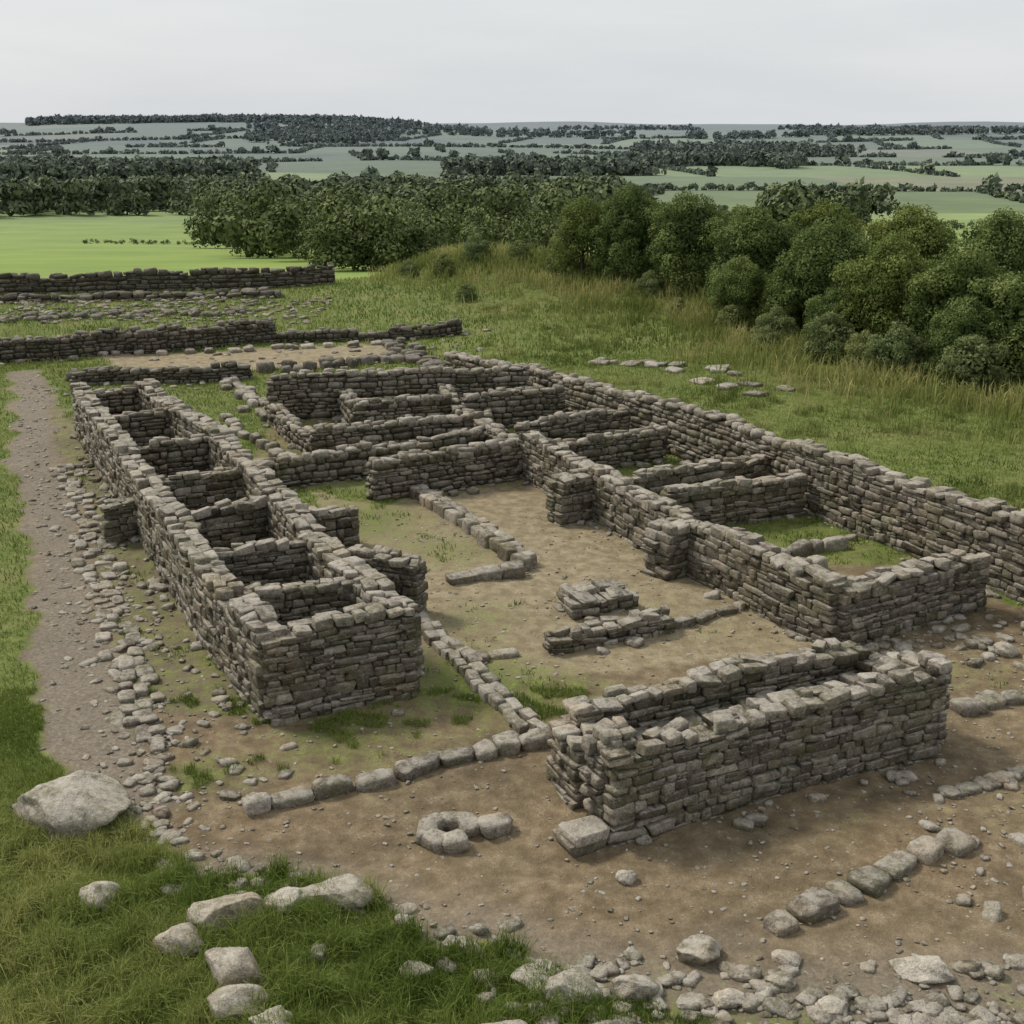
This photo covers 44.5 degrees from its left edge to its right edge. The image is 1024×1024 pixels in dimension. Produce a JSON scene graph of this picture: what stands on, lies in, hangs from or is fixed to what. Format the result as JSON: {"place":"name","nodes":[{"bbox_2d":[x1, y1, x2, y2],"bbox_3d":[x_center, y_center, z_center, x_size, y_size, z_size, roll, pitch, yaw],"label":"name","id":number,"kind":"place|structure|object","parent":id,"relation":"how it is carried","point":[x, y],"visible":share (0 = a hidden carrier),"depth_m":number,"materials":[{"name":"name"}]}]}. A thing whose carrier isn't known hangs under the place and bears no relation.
{"place":"outdoors","nodes":[
{"label":"outdoors","id":0,"kind":"place"},
{"bbox_2d":[0,121,1023,1023],"bbox_3d":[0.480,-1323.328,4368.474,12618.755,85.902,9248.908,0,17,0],"label":"ground","id":1,"kind":"structure","parent":0,"point":[46,245],"depth_m":19.93,"materials":[{"name":"soil"}]},
{"bbox_2d":[12,770,131,843],"bbox_3d":[-5.602,3.783,15.937,1.531,0.764,1.273,0,17,0],"label":"boulder","id":2,"kind":"object","parent":1,"relation":"on","point":[81,802],"visible":0.83,"depth_m":15.57,"materials":[{"name":"stone"}]},
{"bbox_2d":[79,881,120,911],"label":"boulder","id":3,"kind":"object","parent":1,"relation":"on","point":[96,885],"visible":0.67,"depth_m":13.98,"materials":[{"name":"stone"}]},
{"bbox_2d":[57,463,166,753],"bbox_3d":[-8.305,1.079,25.189,1.050,0.240,17.079,-7,19,-22],"label":"cobble edging","id":4,"kind":"object","parent":1,"relation":"on","point":[131,668],"visible":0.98,"depth_m":22.04,"materials":[{"name":"stone"}]},
{"bbox_2d":[0,306,245,322],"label":"terrace footing","id":5,"kind":"object","parent":1,"relation":"on","point":[95,313],"visible":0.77,"depth_m":57.69,"materials":[{"name":"stone"}]},
{"bbox_2d":[0,293,261,301],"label":"stone rubble","id":6,"kind":"object","parent":1,"relation":"on","point":[117,298],"visible":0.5,"depth_m":62.98,"materials":[{"name":"grey stone"}]},
{"bbox_2d":[0,318,276,362],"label":"terrace wall","id":7,"kind":"structure","parent":1,"relation":"on","point":[30,342],"depth_m":48.52,"materials":[{"name":"stone"}]},
{"bbox_2d":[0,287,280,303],"bbox_3d":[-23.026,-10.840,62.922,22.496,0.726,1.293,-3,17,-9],"label":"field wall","id":8,"kind":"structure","parent":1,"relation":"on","point":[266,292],"depth_m":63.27,"materials":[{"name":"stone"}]},
{"bbox_2d":[69,360,252,385],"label":"terrace wall","id":9,"kind":"structure","parent":1,"relation":"on","point":[92,373],"depth_m":42.91,"materials":[{"name":"stone"}]},
{"bbox_2d":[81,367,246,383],"bbox_3d":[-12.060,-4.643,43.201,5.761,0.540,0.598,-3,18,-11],"label":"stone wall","id":10,"kind":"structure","parent":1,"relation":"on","point":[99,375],"depth_m":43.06,"materials":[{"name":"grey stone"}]},
{"bbox_2d":[0,262,335,294],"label":"field wall","id":11,"kind":"structure","parent":1,"relation":"on","point":[58,281],"depth_m":66.71,"materials":[{"name":"stone"}]},
{"bbox_2d":[152,922,204,959],"bbox_3d":[-3.535,4.583,13.307,0.569,0.408,0.443,0,17,0],"label":"boulder","id":12,"kind":"object","parent":1,"relation":"on","point":[172,934],"visible":0.79,"depth_m":13.17,"materials":[{"name":"stone"}]},
{"bbox_2d":[185,892,265,933],"bbox_3d":[-3.174,4.405,13.813,0.873,0.315,0.479,-9,20,-28],"label":"boulder","id":13,"kind":"object","parent":1,"relation":"on","point":[224,905],"visible":0.73,"depth_m":13.69,"materials":[{"name":"stone"}]},
{"bbox_2d":[205,947,263,987],"bbox_3d":[-2.824,4.633,12.755,0.501,0.426,0.632,-10,20,-30],"label":"boulder","id":14,"kind":"object","parent":1,"relation":"on","point":[229,965],"visible":0.73,"depth_m":12.54,"materials":[{"name":"stone"}]},
{"bbox_2d":[66,351,404,381],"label":"platform kerb","id":15,"kind":"structure","parent":1,"relation":"on","point":[325,362],"depth_m":45.58,"materials":[{"name":"stone"}]},
{"bbox_2d":[207,984,268,1021],"bbox_3d":[-2.687,4.812,12.294,0.594,0.280,0.426,-6,18,-19],"label":"boulder","id":16,"kind":"object","parent":1,"relation":"on","point":[224,995],"visible":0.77,"depth_m":12.19,"materials":[{"name":"stone"}]},
{"bbox_2d":[98,340,380,355],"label":"platform kerb","id":17,"kind":"structure","parent":1,"relation":"on","point":[207,350],"depth_m":49.13,"materials":[{"name":"stone"}]},
{"bbox_2d":[70,378,428,725],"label":"ruined room range","id":18,"kind":"structure","parent":1,"relation":"on","point":[292,608],"depth_m":22.39,"materials":[{"name":"stone"}]},
{"bbox_2d":[248,1005,292,1023],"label":"boulder","id":19,"kind":"object","parent":1,"relation":"on","point":[274,1010],"visible":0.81,"depth_m":12.02,"materials":[{"name":"stone"}]},
{"bbox_2d":[263,886,302,915],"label":"boulder","id":20,"kind":"object","parent":1,"relation":"on","point":[291,891],"visible":0.57,"depth_m":13.97,"materials":[{"name":"stone"}]},
{"bbox_2d":[308,944,327,962],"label":"boulder","id":21,"kind":"object","parent":1,"relation":"on","point":[323,954],"visible":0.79,"depth_m":13.08,"materials":[{"name":"stone"}]},
{"bbox_2d":[0,802,657,1023],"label":"long grass","id":22,"kind":"structure","parent":1,"relation":"on","point":[67,896],"depth_m":13.15,"materials":[{"name":"green plant"}]},
{"bbox_2d":[300,873,375,912],"bbox_3d":[-2.044,4.346,14.226,1.004,0.304,0.508,0,17,0],"label":"boulder","id":23,"kind":"object","parent":1,"relation":"on","point":[344,884],"visible":0.69,"depth_m":14.08,"materials":[{"name":"stone"}]},
{"bbox_2d":[0,682,716,1023],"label":"grass","id":24,"kind":"structure","parent":1,"relation":"on","point":[51,770],"depth_m":13.91,"materials":[{"name":"green plant"}]},
{"bbox_2d":[271,318,461,342],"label":"terrace wall","id":25,"kind":"structure","parent":1,"relation":"on","point":[291,333],"depth_m":51.23,"materials":[{"name":"stone"}]},
{"bbox_2d":[182,176,574,271],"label":"valley trees","id":26,"kind":"object","parent":1,"relation":"on","point":[349,228],"visible":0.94,"depth_m":119.99,"materials":[{"name":"green plant"}]},
{"bbox_2d":[218,364,565,500],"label":"ruined central block","id":27,"kind":"structure","parent":1,"relation":"on","point":[396,432],"depth_m":34.79,"materials":[{"name":"stone"}]},
{"bbox_2d":[241,726,551,816],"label":"drain kerb","id":28,"kind":"structure","parent":1,"relation":"on","point":[332,786],"depth_m":16.92,"materials":[{"name":"stone"}]},
{"bbox_2d":[398,258,419,277],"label":"shrub","id":29,"kind":"object","parent":1,"relation":"on","point":[406,266],"visible":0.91,"depth_m":66.38,"materials":[{"name":"green plant"}]},
{"bbox_2d":[381,337,445,371],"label":"platform kerb","id":30,"kind":"structure","parent":1,"relation":"on","point":[417,354],"depth_m":47.56,"materials":[{"name":"stone"}]},
{"bbox_2d":[399,960,433,979],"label":"boulder","id":31,"kind":"object","parent":1,"relation":"on","point":[422,966],"visible":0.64,"depth_m":12.95,"materials":[{"name":"stone"}]},
{"bbox_2d":[430,253,457,275],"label":"shrub","id":32,"kind":"object","parent":1,"relation":"on","point":[444,259],"visible":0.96,"depth_m":65.30,"materials":[{"name":"green plant"}]},
{"bbox_2d":[416,811,512,853],"bbox_3d":[-0.588,4.004,15.627,1.216,0.243,0.795,0,17,0],"label":"ring stone","id":33,"kind":"object","parent":1,"relation":"on","point":[434,837],"visible":1,"depth_m":15.61,"materials":[{"name":"grey stone"}]},
{"bbox_2d":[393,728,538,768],"bbox_3d":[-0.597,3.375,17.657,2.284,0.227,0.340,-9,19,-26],"label":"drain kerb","id":34,"kind":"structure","parent":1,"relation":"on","point":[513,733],"depth_m":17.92,"materials":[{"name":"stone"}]},
{"bbox_2d":[455,283,477,301],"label":"shrub","id":35,"kind":"object","parent":1,"relation":"on","point":[466,288],"visible":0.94,"depth_m":59.90,"materials":[{"name":"green plant"}]},
{"bbox_2d":[408,483,536,571],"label":"courtyard kerb","id":36,"kind":"structure","parent":1,"relation":"on","point":[484,532],"depth_m":27.05,"materials":[{"name":"stone"}]},
{"bbox_2d":[461,232,491,263],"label":"shrub","id":37,"kind":"object","parent":1,"relation":"on","point":[470,247],"visible":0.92,"depth_m":65.86,"materials":[{"name":"green plant"}]},
{"bbox_2d":[419,610,547,733],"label":"drain kerb","id":38,"kind":"structure","parent":1,"relation":"on","point":[470,668],"depth_m":19.86,"materials":[{"name":"stone"}]},
{"bbox_2d":[444,560,525,585],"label":"courtyard kerb","id":39,"kind":"structure","parent":1,"relation":"on","point":[511,569],"depth_m":24.32,"materials":[{"name":"stone"}]},
{"bbox_2d":[477,647,519,662],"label":"drain kerb","id":40,"kind":"structure","parent":1,"relation":"on","point":[503,653],"depth_m":20.82,"materials":[{"name":"stone"}]},
{"bbox_2d":[0,251,1018,373],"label":"rough grass","id":41,"kind":"structure","parent":1,"relation":"on","point":[382,300],"depth_m":55.91,"materials":[{"name":"green plant"}]},
{"bbox_2d":[0,169,1022,244],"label":"distant trees","id":42,"kind":"object","parent":1,"relation":"on","point":[139,194],"visible":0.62,"depth_m":428.56,"materials":[{"name":"green plant"}]},
{"bbox_2d":[0,283,1023,1023],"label":"scattered rubble","id":43,"kind":"object","parent":1,"relation":"on","point":[874,1009],"visible":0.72,"depth_m":16.26,"materials":[{"name":"stone"}]},
{"bbox_2d":[0,123,1023,180],"bbox_3d":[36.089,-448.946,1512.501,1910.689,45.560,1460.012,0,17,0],"label":"distant woodland","id":44,"kind":"object","parent":1,"relation":"on","point":[757,152],"visible":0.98,"depth_m":1058.57,"materials":[{"name":"green plant"}]},
{"bbox_2d":[0,345,1023,748],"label":"short grass","id":45,"kind":"structure","parent":1,"relation":"on","point":[640,377],"depth_m":34.56,"materials":[{"name":"green plant"}]},
{"bbox_2d":[0,124,1023,211],"bbox_3d":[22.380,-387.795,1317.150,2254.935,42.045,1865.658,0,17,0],"label":"hedgerows","id":46,"kind":"object","parent":1,"relation":"on","point":[991,185],"visible":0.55,"depth_m":1419.87,"materials":[{"name":"green plant"}]},
{"bbox_2d":[24,112,1008,137],"bbox_3d":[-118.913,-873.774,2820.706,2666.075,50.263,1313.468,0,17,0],"label":"hilltop forest","id":47,"kind":"object","parent":1,"relation":"on","point":[341,120],"visible":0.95,"depth_m":2489.09,"materials":[{"name":"green plant"}]},
{"bbox_2d":[505,240,532,262],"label":"shrub","id":48,"kind":"object","parent":1,"relation":"on","point":[518,248],"visible":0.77,"depth_m":64.83,"materials":[{"name":"green plant"}]},
{"bbox_2d":[510,963,560,995],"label":"boulder","id":49,"kind":"object","parent":1,"relation":"on","point":[520,974],"visible":0.47,"depth_m":12.87,"materials":[{"name":"stone"}]},
{"bbox_2d":[545,253,566,275],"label":"shrub","id":50,"kind":"object","parent":1,"relation":"on","point":[548,267],"visible":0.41,"depth_m":62.29,"materials":[{"name":"green plant"}]},
{"bbox_2d":[546,717,595,810],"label":"end wall","id":51,"kind":"structure","parent":1,"relation":"on","point":[565,759],"depth_m":16.35,"materials":[{"name":"stone"}]},
{"bbox_2d":[543,969,601,1005],"bbox_3d":[0.616,4.861,12.738,0.608,0.320,0.445,0,17,0],"label":"boulder","id":52,"kind":"object","parent":1,"relation":"on","point":[558,980],"visible":0.73,"depth_m":12.64,"materials":[{"name":"stone"}]},
{"bbox_2d":[551,815,610,857],"bbox_3d":[0.875,3.998,15.447,0.618,0.305,0.544,-7,19,-22],"label":"step slab","id":53,"kind":"object","parent":1,"relation":"on","point":[578,837],"depth_m":15.31,"materials":[{"name":"stone"}]},
{"bbox_2d":[549,194,613,279],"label":"broadleaf tree","id":54,"kind":"object","parent":1,"relation":"on","point":[579,222],"visible":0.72,"depth_m":60.56,"materials":[{"name":"green plant"}]},
{"bbox_2d":[552,579,638,619],"bbox_3d":[1.512,1.603,22.975,1.408,0.541,0.956,-8,19,-24],"label":"stone hearth","id":55,"kind":"object","parent":1,"relation":"on","point":[594,597],"visible":0.98,"depth_m":22.76,"materials":[{"name":"grey stone"}]},
{"bbox_2d":[577,716,636,821],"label":"pier","id":56,"kind":"structure","parent":1,"relation":"on","point":[592,774],"depth_m":15.47,"materials":[{"name":"stone"}]},
{"bbox_2d":[542,605,676,654],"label":"bench wall","id":57,"kind":"structure","parent":1,"relation":"on","point":[643,624],"depth_m":21.36,"materials":[{"name":"stone"}]},
{"bbox_2d":[615,870,636,885],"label":"boulder","id":58,"kind":"object","parent":1,"relation":"on","point":[626,877],"visible":1,"depth_m":14.66,"materials":[{"name":"stone"}]},
{"bbox_2d":[588,182,667,284],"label":"broadleaf tree","id":59,"kind":"object","parent":1,"relation":"on","point":[629,222],"visible":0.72,"depth_m":58.78,"materials":[{"name":"green plant"}]},
{"bbox_2d":[613,974,659,1003],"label":"boulder","id":60,"kind":"object","parent":1,"relation":"on","point":[638,986],"visible":0.97,"depth_m":12.67,"materials":[{"name":"stone"}]},
{"bbox_2d":[634,269,666,298],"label":"shrub","id":61,"kind":"object","parent":1,"relation":"on","point":[649,282],"visible":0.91,"depth_m":56.63,"materials":[{"name":"green plant"}]},
{"bbox_2d":[588,357,742,375],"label":"terrace footing","id":62,"kind":"object","parent":1,"relation":"on","point":[672,368],"visible":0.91,"depth_m":44.02,"materials":[{"name":"stone"}]},
{"bbox_2d":[666,297,689,314],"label":"shrub","id":63,"kind":"object","parent":1,"relation":"on","point":[680,300],"visible":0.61,"depth_m":53.56,"materials":[{"name":"green plant"}]},
{"bbox_2d":[641,189,731,298],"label":"broadleaf tree","id":64,"kind":"object","parent":1,"relation":"on","point":[683,232],"visible":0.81,"depth_m":55.87,"materials":[{"name":"green plant"}]},
{"bbox_2d":[676,934,721,966],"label":"boulder","id":65,"kind":"object","parent":1,"relation":"on","point":[700,950],"visible":0.99,"depth_m":13.21,"materials":[{"name":"stone"}]},
{"bbox_2d":[674,600,746,628],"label":"courtyard kerb","id":66,"kind":"structure","parent":1,"relation":"on","point":[700,618],"depth_m":22.45,"materials":[{"name":"stone"}]},
{"bbox_2d":[561,638,870,728],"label":"back wall","id":67,"kind":"structure","parent":1,"relation":"on","point":[731,680],"depth_m":17.56,"materials":[{"name":"stone"}]},
{"bbox_2d":[711,988,745,1009],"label":"boulder","id":68,"kind":"object","parent":1,"relation":"on","point":[727,998],"visible":1,"depth_m":12.56,"materials":[{"name":"stone"}]},
{"bbox_2d":[715,304,749,330],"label":"shrub","id":69,"kind":"object","parent":1,"relation":"on","point":[728,308],"visible":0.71,"depth_m":50.27,"materials":[{"name":"green plant"}]},
{"bbox_2d":[443,350,1023,645],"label":"ruined right range","id":70,"kind":"structure","parent":1,"relation":"on","point":[964,549],"depth_m":26.51,"materials":[{"name":"stone"}]},
{"bbox_2d":[696,204,774,279],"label":"broadleaf tree","id":71,"kind":"object","parent":1,"relation":"on","point":[738,208],"visible":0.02,"depth_m":59.37,"materials":[{"name":"green plant"}]},
{"bbox_2d":[707,254,772,325],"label":"broadleaf tree","id":72,"kind":"object","parent":1,"relation":"on","point":[738,279],"visible":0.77,"depth_m":50.46,"materials":[{"name":"green plant"}]},
{"bbox_2d":[690,377,795,396],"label":"terrace footing","id":73,"kind":"object","parent":1,"relation":"on","point":[724,385],"visible":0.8,"depth_m":40.37,"materials":[{"name":"stone"}]},
{"bbox_2d":[631,672,857,740],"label":"stone wall","id":74,"kind":"structure","parent":1,"relation":"on","point":[692,717],"depth_m":17.31,"materials":[{"name":"stone"}]},
{"bbox_2d":[478,279,1023,510],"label":"tussock grass","id":75,"kind":"structure","parent":1,"relation":"on","point":[731,392],"depth_m":39.51,"materials":[{"name":"green plant"}]},
{"bbox_2d":[701,204,800,308],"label":"broadleaf tree","id":76,"kind":"object","parent":1,"relation":"on","point":[753,235],"visible":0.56,"depth_m":52.10,"materials":[{"name":"green plant"}]},
{"bbox_2d":[750,325,781,350],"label":"shrub","id":77,"kind":"object","parent":1,"relation":"on","point":[765,334],"visible":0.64,"depth_m":46.74,"materials":[{"name":"green plant"}]},
{"bbox_2d":[595,653,951,847],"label":"front wall","id":78,"kind":"structure","parent":1,"relation":"on","point":[678,771],"depth_m":16.29,"materials":[{"name":"stone"}]},
{"bbox_2d":[750,304,799,338],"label":"shrub","id":79,"kind":"object","parent":1,"relation":"on","point":[765,319],"visible":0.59,"depth_m":47.89,"materials":[{"name":"green plant"}]},
{"bbox_2d":[764,970,796,988],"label":"boulder","id":80,"kind":"object","parent":1,"relation":"on","point":[783,979],"visible":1,"depth_m":12.84,"materials":[{"name":"stone"}]},
{"bbox_2d":[756,262,819,327],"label":"broadleaf tree","id":81,"kind":"object","parent":1,"relation":"on","point":[765,307],"visible":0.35,"depth_m":49.73,"materials":[{"name":"green plant"}]},
{"bbox_2d":[763,215,876,334],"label":"broadleaf tree","id":82,"kind":"object","parent":1,"relation":"on","point":[821,250],"visible":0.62,"depth_m":47.82,"materials":[{"name":"green plant"}]},
{"bbox_2d":[784,197,867,279],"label":"broadleaf tree","id":83,"kind":"object","parent":1,"relation":"on","point":[847,217],"visible":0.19,"depth_m":54.79,"materials":[{"name":"green plant"}]},
{"bbox_2d":[799,310,857,365],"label":"shrub","id":84,"kind":"object","parent":1,"relation":"on","point":[831,331],"visible":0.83,"depth_m":44.50,"materials":[{"name":"green plant"}]},
{"bbox_2d":[817,995,848,1013],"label":"boulder","id":85,"kind":"object","parent":1,"relation":"on","point":[830,1004],"visible":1,"depth_m":12.49,"materials":[{"name":"stone"}]},
{"bbox_2d":[801,286,867,349],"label":"broadleaf tree","id":86,"kind":"object","parent":1,"relation":"on","point":[824,304],"visible":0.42,"depth_m":46.40,"materials":[{"name":"green plant"}]},
{"bbox_2d":[842,329,881,370],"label":"shrub","id":87,"kind":"object","parent":1,"relation":"on","point":[858,348],"visible":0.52,"depth_m":43.25,"materials":[{"name":"green plant"}]},
{"bbox_2d":[763,827,976,936],"bbox_3d":[4.210,4.320,14.626,3.351,0.278,0.480,-11,20,-32],"label":"stone edging","id":88,"kind":"object","parent":1,"relation":"on","point":[813,905],"visible":1,"depth_m":14.46,"materials":[{"name":"grey stone"}]},
{"bbox_2d":[829,230,940,362],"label":"broadleaf tree","id":89,"kind":"object","parent":1,"relation":"on","point":[873,280],"visible":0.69,"depth_m":44.46,"materials":[{"name":"green plant"}]},
{"bbox_2d":[860,319,931,375],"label":"shrub","id":90,"kind":"object","parent":1,"relation":"on","point":[901,340],"visible":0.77,"depth_m":41.76,"materials":[{"name":"green plant"}]},
{"bbox_2d":[854,650,952,742],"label":"end wall","id":91,"kind":"structure","parent":1,"relation":"on","point":[904,658],"depth_m":18.21,"materials":[{"name":"stone"}]},
{"bbox_2d":[860,202,959,302],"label":"broadleaf tree","id":92,"kind":"object","parent":1,"relation":"on","point":[930,241],"visible":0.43,"depth_m":50.15,"materials":[{"name":"green plant"}]},
{"bbox_2d":[889,955,954,984],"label":"boulder","id":93,"kind":"object","parent":1,"relation":"on","point":[926,969],"visible":1,"depth_m":13.03,"materials":[{"name":"stone"}]},
{"bbox_2d":[897,244,1017,366],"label":"broadleaf tree","id":94,"kind":"object","parent":1,"relation":"on","point":[943,284],"visible":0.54,"depth_m":42.00,"materials":[{"name":"green plant"}]},
{"bbox_2d":[920,293,1009,383],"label":"broadleaf tree","id":95,"kind":"object","parent":1,"relation":"on","point":[965,316],"visible":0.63,"depth_m":40.44,"materials":[{"name":"green plant"}]},
{"bbox_2d":[931,333,1010,394],"bbox_3d":[14.453,-4.620,39.846,2.463,2.264,2.331,-10,20,-29],"label":"shrub","id":96,"kind":"object","parent":1,"relation":"on","point":[952,357],"visible":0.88,"depth_m":39.29,"materials":[{"name":"green plant"}]},
{"bbox_2d":[937,206,1023,278],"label":"broadleaf tree","id":97,"kind":"object","parent":1,"relation":"on","point":[1002,243],"visible":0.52,"depth_m":46.88,"materials":[{"name":"green plant"}]},
{"bbox_2d":[949,686,1023,717],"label":"drain kerb","id":98,"kind":"structure","parent":1,"relation":"on","point":[983,702],"depth_m":19.09,"materials":[{"name":"stone"}]},
{"bbox_2d":[975,270,1023,386],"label":"broadleaf tree","id":99,"kind":"object","parent":1,"relation":"on","point":[1009,289],"visible":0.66,"depth_m":40.10,"materials":[{"name":"green plant"}]},
{"bbox_2d":[993,641,1018,657],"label":"boulder","id":100,"kind":"object","parent":1,"relation":"on","point":[1005,649],"visible":0.98,"depth_m":20.86,"materials":[{"name":"stone"}]},
{"bbox_2d":[0,0,1023,124],"label":"sky","id":101,"kind":"structure","parent":0,"point":[806,62],"materials":[{"name":"grey"}]},
{"bbox_2d":[362,239,1023,463],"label":"bank grass","id":102,"kind":"structure","parent":0,"point":[684,318],"depth_m":48.23,"materials":[{"name":"green plant"}]},
{"bbox_2d":[511,945,949,1023],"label":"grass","id":103,"kind":"structure","parent":0,"point":[667,1015],"depth_m":12.44,"materials":[{"name":"green plant"}]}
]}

